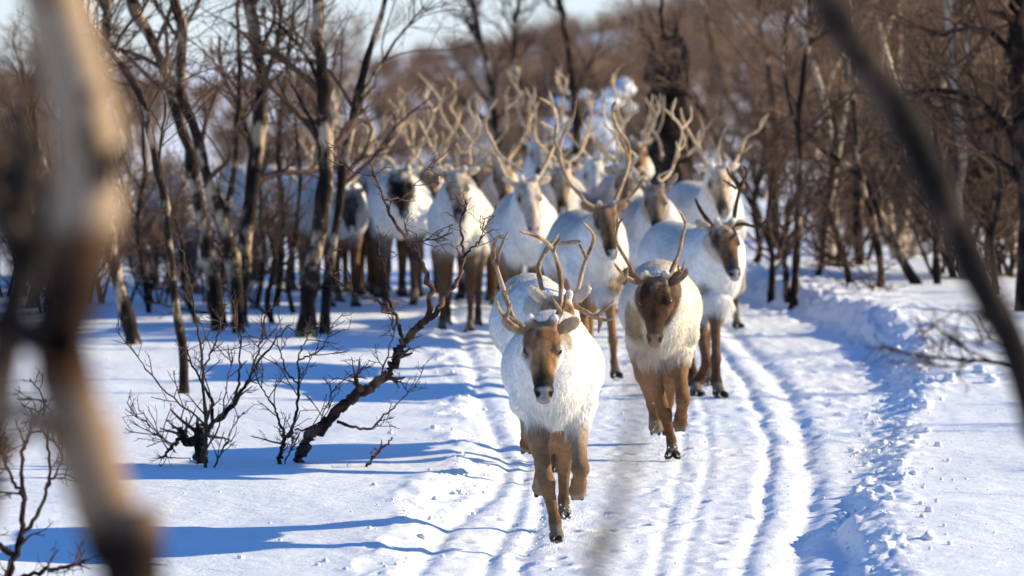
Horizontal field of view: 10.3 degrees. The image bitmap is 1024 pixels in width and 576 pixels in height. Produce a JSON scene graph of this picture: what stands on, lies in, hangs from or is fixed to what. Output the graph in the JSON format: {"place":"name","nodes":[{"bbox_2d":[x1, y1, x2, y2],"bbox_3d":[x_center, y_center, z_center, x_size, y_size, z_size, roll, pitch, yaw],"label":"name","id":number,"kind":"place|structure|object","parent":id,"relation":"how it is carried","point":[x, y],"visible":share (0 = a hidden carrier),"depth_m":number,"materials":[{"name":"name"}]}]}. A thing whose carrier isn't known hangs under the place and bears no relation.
{"place":"outdoors","nodes":[
{"label":"outdoors","id":0,"kind":"place"},
{"bbox_2d":[0,0,806,60],"label":"sky","id":1,"kind":"structure","parent":0,"point":[7,7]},
{"bbox_2d":[0,12,1023,575],"bbox_3d":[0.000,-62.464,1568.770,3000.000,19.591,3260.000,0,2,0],"label":"snow ground","id":2,"kind":"structure","parent":0,"point":[316,508],"depth_m":30.28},
{"bbox_2d":[0,6,43,308],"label":"birch sapling","id":3,"kind":"object","parent":2,"relation":"on","point":[33,119],"visible":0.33,"depth_m":43.89,"materials":[{"name":"brown plant"}]},
{"bbox_2d":[0,379,90,575],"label":"birch sapling","id":4,"kind":"object","parent":2,"relation":"on","point":[21,539],"visible":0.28,"depth_m":21.56,"materials":[{"name":"brown plant"}]},
{"bbox_2d":[0,17,92,510],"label":"birch tree","id":5,"kind":"object","parent":2,"relation":"on","point":[27,181],"visible":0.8,"depth_m":7.53,"materials":[{"name":"brown plant"}]},
{"bbox_2d":[0,30,152,172],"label":"birch tree","id":6,"kind":"object","parent":2,"relation":"on","point":[8,81],"visible":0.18,"depth_m":62.51,"materials":[{"name":"brown plant"}]},
{"bbox_2d":[0,0,164,575],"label":"birch tree","id":7,"kind":"object","parent":2,"relation":"on","point":[119,529],"visible":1,"depth_m":6.56,"materials":[{"name":"brown plant"}]},
{"bbox_2d":[11,0,185,344],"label":"birch tree","id":8,"kind":"object","parent":2,"relation":"on","point":[124,306],"visible":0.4,"depth_m":39.19,"materials":[{"name":"brown plant"}]},
{"bbox_2d":[35,133,207,302],"bbox_3d":[-3.285,-0.515,44.949,1.729,1.428,1.292,0,2,-11],"label":"birch thicket","id":9,"kind":"object","parent":2,"relation":"on","point":[107,281],"visible":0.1,"depth_m":44.83,"materials":[{"name":"brown plant"}]},
{"bbox_2d":[115,55,200,312],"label":"birch sapling","id":10,"kind":"object","parent":2,"relation":"on","point":[137,226],"visible":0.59,"depth_m":42.98,"materials":[{"name":"brown plant"}]},
{"bbox_2d":[89,1,226,242],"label":"birch tree","id":11,"kind":"object","parent":2,"relation":"on","point":[146,139],"visible":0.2,"depth_m":59.94,"materials":[{"name":"brown plant"}]},
{"bbox_2d":[92,0,224,330],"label":"birch tree","id":12,"kind":"object","parent":2,"relation":"on","point":[214,291],"visible":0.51,"depth_m":40.57,"materials":[{"name":"brown plant"}]},
{"bbox_2d":[108,175,217,303],"bbox_3d":[-2.827,-0.383,44.453,1.179,1.134,1.106,1,2,18],"label":"birch thicket","id":13,"kind":"object","parent":2,"relation":"on","point":[148,255],"visible":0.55,"depth_m":44.45,"materials":[{"name":"brown plant"}]},
{"bbox_2d":[86,0,259,393],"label":"birch tree","id":14,"kind":"object","parent":2,"relation":"on","point":[146,108],"visible":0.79,"depth_m":34.58,"materials":[{"name":"brown plant"}]},
{"bbox_2d":[143,172,211,293],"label":"reindeer","id":15,"kind":"object","parent":2,"relation":"on","point":[188,223],"visible":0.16,"depth_m":46.51,"materials":[{"name":"fur"}]},
{"bbox_2d":[120,147,237,322],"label":"birch sapling","id":16,"kind":"object","parent":2,"relation":"on","point":[182,279],"visible":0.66,"depth_m":42.00,"materials":[{"name":"brown plant"}]},
{"bbox_2d":[112,235,253,467],"bbox_3d":[-1.674,0.341,29.005,0.720,1.232,0.346,0,2,0],"label":"birch sapling","id":17,"kind":"object","parent":2,"relation":"on","point":[206,434],"visible":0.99,"depth_m":29.00,"materials":[{"name":"brown plant"}]},
{"bbox_2d":[151,216,255,303],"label":"birch thicket","id":18,"kind":"object","parent":2,"relation":"on","point":[203,290],"visible":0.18,"depth_m":44.00,"materials":[{"name":"brown plant"}]},
{"bbox_2d":[86,0,348,332],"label":"birch tree","id":19,"kind":"object","parent":2,"relation":"on","point":[231,252],"visible":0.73,"depth_m":40.26,"materials":[{"name":"brown plant"}]},
{"bbox_2d":[122,287,314,465],"bbox_3d":[-1.524,0.472,29.504,1.002,0.956,0.573,0,2,0],"label":"birch sapling","id":20,"kind":"object","parent":2,"relation":"on","point":[196,440],"visible":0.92,"depth_m":29.50,"materials":[{"name":"brown plant"}]},
{"bbox_2d":[147,146,308,326],"bbox_3d":[-2.046,-0.351,41.504,1.258,1.402,0.876,0,2,0],"label":"birch sapling","id":21,"kind":"object","parent":2,"relation":"on","point":[223,272],"visible":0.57,"depth_m":41.51,"materials":[{"name":"brown plant"}]},
{"bbox_2d":[187,215,285,308],"bbox_3d":[-2.116,-0.194,43.498,0.774,0.783,0.826,0,2,-10],"label":"birch thicket","id":22,"kind":"object","parent":2,"relation":"on","point":[257,266],"visible":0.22,"depth_m":43.45,"materials":[{"name":"brown plant"}]},
{"bbox_2d":[207,103,276,167],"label":"birch thicket","id":23,"kind":"object","parent":2,"relation":"on","point":[226,148],"visible":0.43,"depth_m":100.42,"materials":[{"name":"brown plant"}]},
{"bbox_2d":[211,153,273,280],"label":"reindeer","id":24,"kind":"object","parent":2,"relation":"on","point":[236,206],"visible":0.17,"depth_m":49.96,"materials":[{"name":"fur"}]},
{"bbox_2d":[201,154,332,322],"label":"birch sapling","id":25,"kind":"object","parent":2,"relation":"on","point":[267,299],"visible":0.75,"depth_m":42.01,"materials":[{"name":"brown plant"}]},
{"bbox_2d":[211,77,333,308],"bbox_3d":[-1.796,-0.699,43.470,1.020,1.850,0.878,-2,3,-37],"label":"birch sapling","id":26,"kind":"object","parent":2,"relation":"on","point":[258,297],"visible":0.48,"depth_m":43.49,"materials":[{"name":"brown plant"}]},
{"bbox_2d":[156,0,399,337],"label":"birch tree","id":27,"kind":"object","parent":2,"relation":"on","point":[321,86],"visible":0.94,"depth_m":39.76,"materials":[{"name":"brown plant"}]},
{"bbox_2d":[191,0,367,326],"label":"birch tree","id":28,"kind":"object","parent":2,"relation":"on","point":[255,142],"visible":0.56,"depth_m":41.36,"materials":[{"name":"brown plant"}]},
{"bbox_2d":[242,130,317,285],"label":"reindeer","id":29,"kind":"object","parent":2,"relation":"on","point":[284,177],"visible":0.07,"depth_m":48.16,"materials":[{"name":"fur"}]},
{"bbox_2d":[223,0,338,305],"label":"birch sapling","id":30,"kind":"object","parent":2,"relation":"on","point":[278,291],"visible":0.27,"depth_m":43.99,"materials":[{"name":"brown plant"}]},
{"bbox_2d":[240,69,353,313],"bbox_3d":[-1.636,-0.743,43.107,1.122,1.997,0.722,-2,3,-42],"label":"birch sapling","id":31,"kind":"object","parent":2,"relation":"on","point":[287,290],"visible":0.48,"depth_m":42.99,"materials":[{"name":"brown plant"}]},
{"bbox_2d":[242,312,356,463],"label":"birch sapling","id":32,"kind":"object","parent":2,"relation":"on","point":[283,443],"visible":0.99,"depth_m":29.14,"materials":[{"name":"brown plant"}]},
{"bbox_2d":[272,130,340,289],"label":"reindeer","id":33,"kind":"object","parent":2,"relation":"on","point":[294,183],"visible":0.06,"depth_m":47.03,"materials":[{"name":"fur"}]},
{"bbox_2d":[293,111,374,306],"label":"reindeer","id":34,"kind":"object","parent":2,"relation":"on","point":[354,223],"visible":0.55,"depth_m":44.27,"materials":[{"name":"fur"}]},
{"bbox_2d":[270,0,415,163],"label":"birch tree","id":35,"kind":"object","parent":2,"relation":"on","point":[351,61],"visible":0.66,"depth_m":77.20,"materials":[{"name":"brown plant"}]},
{"bbox_2d":[333,107,394,295],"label":"reindeer","id":36,"kind":"object","parent":2,"relation":"on","point":[362,181],"visible":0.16,"depth_m":46.09,"materials":[{"name":"fur"}]},
{"bbox_2d":[331,84,417,289],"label":"reindeer","id":37,"kind":"object","parent":2,"relation":"on","point":[379,162],"visible":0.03,"depth_m":47.49,"materials":[{"name":"fur"}]},
{"bbox_2d":[254,0,504,333],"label":"birch tree","id":38,"kind":"object","parent":2,"relation":"on","point":[344,172],"visible":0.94,"depth_m":40.18,"materials":[{"name":"brown plant"}]},
{"bbox_2d":[359,114,419,297],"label":"reindeer","id":39,"kind":"object","parent":2,"relation":"on","point":[375,290],"visible":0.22,"depth_m":45.68,"materials":[{"name":"fur"}]},
{"bbox_2d":[293,138,506,462],"bbox_3d":[-0.581,0.080,29.329,1.114,1.706,0.678,0,2,0],"label":"leaning birch","id":40,"kind":"object","parent":2,"relation":"on","point":[320,429],"visible":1,"depth_m":29.36,"materials":[{"name":"brown plant"}]},
{"bbox_2d":[362,111,438,167],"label":"birch thicket","id":41,"kind":"object","parent":2,"relation":"on","point":[402,146],"visible":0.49,"depth_m":98.95,"materials":[{"name":"brown plant"}]},
{"bbox_2d":[357,83,444,312],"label":"reindeer","id":42,"kind":"object","parent":2,"relation":"on","point":[396,181],"visible":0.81,"depth_m":43.16,"materials":[{"name":"fur"}]},
{"bbox_2d":[387,98,460,163],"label":"birch thicket","id":43,"kind":"object","parent":2,"relation":"on","point":[427,133],"visible":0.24,"depth_m":108.70,"materials":[{"name":"brown plant"}]},
{"bbox_2d":[388,87,461,297],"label":"reindeer","id":44,"kind":"object","parent":2,"relation":"on","point":[427,176],"visible":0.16,"depth_m":45.00,"materials":[{"name":"fur"}]},
{"bbox_2d":[415,90,484,299],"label":"reindeer","id":45,"kind":"object","parent":2,"relation":"on","point":[454,162],"visible":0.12,"depth_m":46.09,"materials":[{"name":"fur"}]},
{"bbox_2d":[419,114,493,332],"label":"reindeer","id":46,"kind":"object","parent":2,"relation":"on","point":[438,217],"visible":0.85,"depth_m":41.39,"materials":[{"name":"fur"}]},
{"bbox_2d":[417,72,522,293],"bbox_3d":[-0.211,-0.873,47.427,0.832,1.854,1.540,1,2,18],"label":"reindeer","id":47,"kind":"object","parent":2,"relation":"on","point":[481,175],"visible":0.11,"depth_m":46.88,"materials":[{"name":"fur"}]},
{"bbox_2d":[425,89,515,165],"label":"birch thicket","id":48,"kind":"object","parent":2,"relation":"on","point":[460,129],"visible":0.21,"depth_m":111.14,"materials":[{"name":"brown plant"}]},
{"bbox_2d":[435,117,530,175],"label":"birch thicket","id":49,"kind":"object","parent":2,"relation":"on","point":[461,156],"visible":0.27,"depth_m":79.34,"materials":[{"name":"brown plant"}]},
{"bbox_2d":[425,0,550,160],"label":"birch tree","id":50,"kind":"object","parent":2,"relation":"on","point":[475,31],"visible":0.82,"depth_m":61.94,"materials":[{"name":"brown plant"}]},
{"bbox_2d":[0,0,999,134],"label":"wood","id":51,"kind":"object","parent":2,"relation":"on","point":[426,60],"visible":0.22,"depth_m":242.14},
{"bbox_2d":[463,95,538,305],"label":"reindeer","id":52,"kind":"object","parent":2,"relation":"on","point":[494,188],"visible":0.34,"depth_m":44.91,"materials":[{"name":"fur"}]},
{"bbox_2d":[458,0,582,161],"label":"birch tree","id":53,"kind":"object","parent":2,"relation":"on","point":[514,28],"visible":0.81,"depth_m":61.94,"materials":[{"name":"brown plant"}]},
{"bbox_2d":[42,294,1009,572],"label":"snow crumbs","id":54,"kind":"object","parent":2,"relation":"on","point":[884,442],"visible":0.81,"depth_m":30.40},
{"bbox_2d":[484,91,570,291],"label":"reindeer","id":55,"kind":"object","parent":2,"relation":"on","point":[526,205],"visible":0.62,"depth_m":40.07,"materials":[{"name":"fur"}]},
{"bbox_2d":[504,65,570,272],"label":"reindeer","id":56,"kind":"object","parent":2,"relation":"on","point":[537,155],"visible":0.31,"depth_m":50.36,"materials":[{"name":"fur"}]},
{"bbox_2d":[490,107,592,170],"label":"birch thicket","id":57,"kind":"object","parent":2,"relation":"on","point":[542,131],"visible":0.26,"depth_m":93.73,"materials":[{"name":"brown plant"}]},
{"bbox_2d":[452,51,643,174],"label":"birch tree","id":58,"kind":"object","parent":2,"relation":"on","point":[511,133],"visible":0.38,"depth_m":74.73,"materials":[{"name":"brown plant"}]},
{"bbox_2d":[491,231,605,543],"bbox_3d":[0.165,0.423,25.373,0.514,1.381,1.671,0,2,0],"label":"reindeer","id":59,"kind":"object","parent":2,"relation":"on","point":[552,367],"visible":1,"depth_m":24.98,"materials":[{"name":"fur"}]},
{"bbox_2d":[488,222,614,472],"bbox_3d":[0.178,0.289,28.971,0.576,1.282,1.634,0,2,-4],"label":"reindeer","id":60,"kind":"object","parent":2,"relation":"on","point":[532,293],"visible":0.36,"depth_m":28.56,"materials":[{"name":"fur"}]},
{"bbox_2d":[525,86,604,216],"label":"reindeer","id":61,"kind":"object","parent":2,"relation":"on","point":[559,194],"visible":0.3,"depth_m":43.37,"materials":[{"name":"fur"}]},
{"bbox_2d":[512,0,640,174],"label":"birch tree","id":62,"kind":"object","parent":2,"relation":"on","point":[574,87],"visible":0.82,"depth_m":59.92,"materials":[{"name":"brown plant"}]},
{"bbox_2d":[552,63,628,195],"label":"reindeer","id":63,"kind":"object","parent":2,"relation":"on","point":[590,175],"visible":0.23,"depth_m":45.34,"materials":[{"name":"fur"}]},
{"bbox_2d":[543,77,638,165],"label":"snow laden bush","id":64,"kind":"object","parent":2,"relation":"on","point":[601,129],"visible":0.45,"depth_m":65.93,"materials":[{"name":"snow"}]},
{"bbox_2d":[539,99,643,378],"bbox_3d":[0.484,-0.324,36.764,0.531,1.802,1.795,0,2,-6],"label":"reindeer","id":65,"kind":"object","parent":2,"relation":"on","point":[603,277],"visible":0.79,"depth_m":36.41,"materials":[{"name":"fur"}]},
{"bbox_2d":[586,318,646,575],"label":"birch tree","id":66,"kind":"object","parent":2,"relation":"on","point":[599,547],"visible":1,"depth_m":6.04,"materials":[{"name":"plant"}]},
{"bbox_2d":[579,87,660,312],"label":"reindeer","id":67,"kind":"object","parent":2,"relation":"on","point":[605,190],"visible":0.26,"depth_m":43.92,"materials":[{"name":"fur"}]},
{"bbox_2d":[504,374,743,555],"bbox_3d":[0.689,0.816,29.964,0.633,0.354,10.489,0,2,6],"label":"snow spray","id":68,"kind":"object","parent":2,"relation":"on","point":[570,524],"visible":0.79,"depth_m":26.14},
{"bbox_2d":[604,85,660,285],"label":"reindeer","id":69,"kind":"object","parent":2,"relation":"on","point":[644,160],"visible":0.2,"depth_m":48.87,"materials":[{"name":"fur"}]},
{"bbox_2d":[603,96,692,341],"bbox_3d":[0.920,-0.467,39.944,0.653,1.760,1.622,0,2,-5],"label":"reindeer","id":70,"kind":"object","parent":2,"relation":"on","point":[654,205],"visible":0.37,"depth_m":39.41,"materials":[{"name":"fur"}]},
{"bbox_2d":[612,210,702,458],"bbox_3d":[0.779,0.229,30.369,0.501,1.318,1.629,0,2,0],"label":"reindeer","id":71,"kind":"object","parent":2,"relation":"on","point":[663,298],"visible":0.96,"depth_m":29.98,"materials":[{"name":"fur"}]},
{"bbox_2d":[629,0,695,180],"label":"snag","id":72,"kind":"object","parent":2,"relation":"on","point":[669,134],"visible":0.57,"depth_m":51.81,"materials":[{"name":"brown plant"}]},
{"bbox_2d":[649,96,713,193],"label":"reindeer","id":73,"kind":"object","parent":2,"relation":"on","point":[665,162],"visible":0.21,"depth_m":46.87,"materials":[{"name":"fur"}]},
{"bbox_2d":[626,67,752,181],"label":"birch thicket","id":74,"kind":"object","parent":2,"relation":"on","point":[693,132],"visible":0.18,"depth_m":98.99,"materials":[{"name":"brown plant"}]},
{"bbox_2d":[637,164,768,397],"bbox_3d":[1.153,-0.058,35.216,0.520,1.435,1.707,0,2,-12],"label":"reindeer","id":75,"kind":"object","parent":2,"relation":"on","point":[712,255],"visible":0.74,"depth_m":34.80,"materials":[{"name":"fur"}]},
{"bbox_2d":[588,0,833,179],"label":"birch tree","id":76,"kind":"object","parent":2,"relation":"on","point":[696,157],"visible":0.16,"depth_m":76.34,"materials":[{"name":"brown plant"}]},
{"bbox_2d":[665,107,768,328],"bbox_3d":[1.418,-0.529,42.341,0.628,1.637,1.623,-1,2,-16],"label":"reindeer","id":77,"kind":"object","parent":2,"relation":"on","point":[714,194],"visible":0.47,"depth_m":41.83,"materials":[{"name":"fur"}]},
{"bbox_2d":[680,0,777,180],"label":"birch tree","id":78,"kind":"object","parent":2,"relation":"on","point":[706,36],"visible":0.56,"depth_m":98.03,"materials":[{"name":"brown plant"}]},
{"bbox_2d":[618,0,860,199],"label":"birch tree","id":79,"kind":"object","parent":2,"relation":"on","point":[762,195],"visible":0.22,"depth_m":82.11,"materials":[{"name":"brown plant"}]},
{"bbox_2d":[610,0,875,227],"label":"birch tree","id":80,"kind":"object","parent":2,"relation":"on","point":[706,113],"visible":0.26,"depth_m":65.86,"materials":[{"name":"brown plant"}]},
{"bbox_2d":[594,0,925,260],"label":"birch tree","id":81,"kind":"object","parent":2,"relation":"on","point":[711,131],"visible":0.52,"depth_m":50.91,"materials":[{"name":"brown plant"}]},
{"bbox_2d":[706,0,816,172],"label":"birch tree","id":82,"kind":"object","parent":2,"relation":"on","point":[779,52],"visible":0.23,"depth_m":67.39,"materials":[{"name":"brown plant"}]},
{"bbox_2d":[689,0,842,247],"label":"birch tree","id":83,"kind":"object","parent":2,"relation":"on","point":[763,42],"visible":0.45,"depth_m":58.51,"materials":[{"name":"brown plant"}]},
{"bbox_2d":[720,49,816,264],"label":"birch sapling","id":84,"kind":"object","parent":2,"relation":"on","point":[757,259],"visible":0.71,"depth_m":49.98,"materials":[{"name":"brown plant"}]},
{"bbox_2d":[671,0,889,309],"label":"birch tree","id":85,"kind":"object","parent":2,"relation":"on","point":[790,295],"visible":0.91,"depth_m":44.16,"materials":[{"name":"brown plant"}]},
{"bbox_2d":[728,109,856,304],"bbox_3d":[2.025,-0.618,45.031,1.416,1.604,1.049,0,2,0],"label":"birch sapling","id":86,"kind":"object","parent":2,"relation":"on","point":[773,268],"visible":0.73,"depth_m":45.00,"materials":[{"name":"brown plant"}]},
{"bbox_2d":[753,146,871,260],"bbox_3d":[2.926,-0.837,53.267,1.305,1.299,1.106,1,2,21],"label":"birch thicket","id":87,"kind":"object","parent":2,"relation":"on","point":[847,230],"visible":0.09,"depth_m":53.15,"materials":[{"name":"brown plant"}]},
{"bbox_2d":[757,79,883,275],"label":"birch sapling","id":88,"kind":"object","parent":2,"relation":"on","point":[818,272],"visible":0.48,"depth_m":46.99,"materials":[{"name":"brown plant"}]},
{"bbox_2d":[719,34,922,283],"bbox_3d":[2.510,-1.019,46.163,1.680,2.136,1.062,0,2,0],"label":"birch tree","id":89,"kind":"object","parent":2,"relation":"on","point":[910,274],"visible":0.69,"depth_m":45.99,"materials":[{"name":"brown plant"}]},
{"bbox_2d":[740,0,913,266],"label":"birch tree","id":90,"kind":"object","parent":2,"relation":"on","point":[832,246],"visible":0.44,"depth_m":49.91,"materials":[{"name":"brown plant"}]},
{"bbox_2d":[749,150,905,282],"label":"birch sapling","id":91,"kind":"object","parent":2,"relation":"on","point":[839,247],"visible":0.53,"depth_m":46.01,"materials":[{"name":"brown plant"}]},
{"bbox_2d":[754,0,928,264],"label":"birch tree","id":92,"kind":"object","parent":2,"relation":"on","point":[858,223],"visible":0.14,"depth_m":50.41,"materials":[{"name":"brown plant"}]},
{"bbox_2d":[813,233,905,290],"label":"twig","id":93,"kind":"object","parent":2,"relation":"on","point":[847,253],"visible":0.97,"depth_m":44.54,"materials":[{"name":"brown plant"}]},
{"bbox_2d":[763,0,956,287],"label":"birch tree","id":94,"kind":"object","parent":2,"relation":"on","point":[877,245],"visible":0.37,"depth_m":44.98,"materials":[{"name":"brown plant"}]},
{"bbox_2d":[802,124,918,260],"bbox_3d":[3.199,-0.915,52.397,1.250,1.480,1.475,1,2,22],"label":"birch thicket","id":95,"kind":"object","parent":2,"relation":"on","point":[850,226],"visible":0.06,"depth_m":52.33,"materials":[{"name":"brown plant"}]},
{"bbox_2d":[777,0,1005,258],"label":"birch tree","id":96,"kind":"object","parent":2,"relation":"on","point":[910,249],"visible":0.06,"depth_m":52.51,"materials":[{"name":"brown plant"}]},
{"bbox_2d":[802,0,1007,258],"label":"birch tree","id":97,"kind":"object","parent":2,"relation":"on","point":[886,53],"visible":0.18,"depth_m":51.80,"materials":[{"name":"brown plant"}]},
{"bbox_2d":[809,0,1023,441],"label":"birch tree","id":98,"kind":"object","parent":2,"relation":"on","point":[899,115],"visible":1,"depth_m":9.07,"materials":[{"name":"brown plant"}]},
{"bbox_2d":[838,87,1018,274],"bbox_3d":[3.723,-0.992,47.730,2.068,1.951,1.546,-1,2,-19],"label":"birch thicket","id":99,"kind":"object","parent":2,"relation":"on","point":[924,255],"visible":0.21,"depth_m":47.67,"materials":[{"name":"brown plant"}]},
{"bbox_2d":[835,0,1023,311],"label":"birch tree","id":100,"kind":"object","parent":2,"relation":"on","point":[1012,13],"visible":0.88,"depth_m":41.43,"materials":[{"name":"brown plant"}]},
{"bbox_2d":[841,56,1018,277],"bbox_3d":[3.867,-1.004,47.240,2.036,2.020,1.726,-1,2,-32],"label":"birch thicket","id":101,"kind":"object","parent":2,"relation":"on","point":[944,257],"visible":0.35,"depth_m":47.18,"materials":[{"name":"brown plant"}]},
{"bbox_2d":[852,293,1011,390],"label":"birch sapling","id":102,"kind":"object","parent":2,"relation":"on","point":[962,359],"visible":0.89,"depth_m":17.64,"materials":[{"name":"brown plant"}]},
{"bbox_2d":[865,0,1006,283],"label":"birch sapling","id":103,"kind":"object","parent":2,"relation":"on","point":[936,270],"visible":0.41,"depth_m":45.98,"materials":[{"name":"brown plant"}]},
{"bbox_2d":[878,30,1019,276],"bbox_3d":[4.088,-1.124,47.214,2.153,2.278,2.297,0,2,-5],"label":"birch thicket","id":104,"kind":"object","parent":2,"relation":"on","point":[1012,261],"visible":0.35,"depth_m":47.08,"materials":[{"name":"brown plant"}]},
{"bbox_2d":[898,0,1011,201],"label":"birch tree","id":105,"kind":"object","parent":2,"relation":"on","point":[962,164],"visible":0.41,"depth_m":46.95,"materials":[{"name":"brown plant"}]},
{"bbox_2d":[919,88,1018,274],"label":"birch sapling","id":106,"kind":"object","parent":2,"relation":"on","point":[999,197],"visible":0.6,"depth_m":44.00,"materials":[{"name":"brown plant"}]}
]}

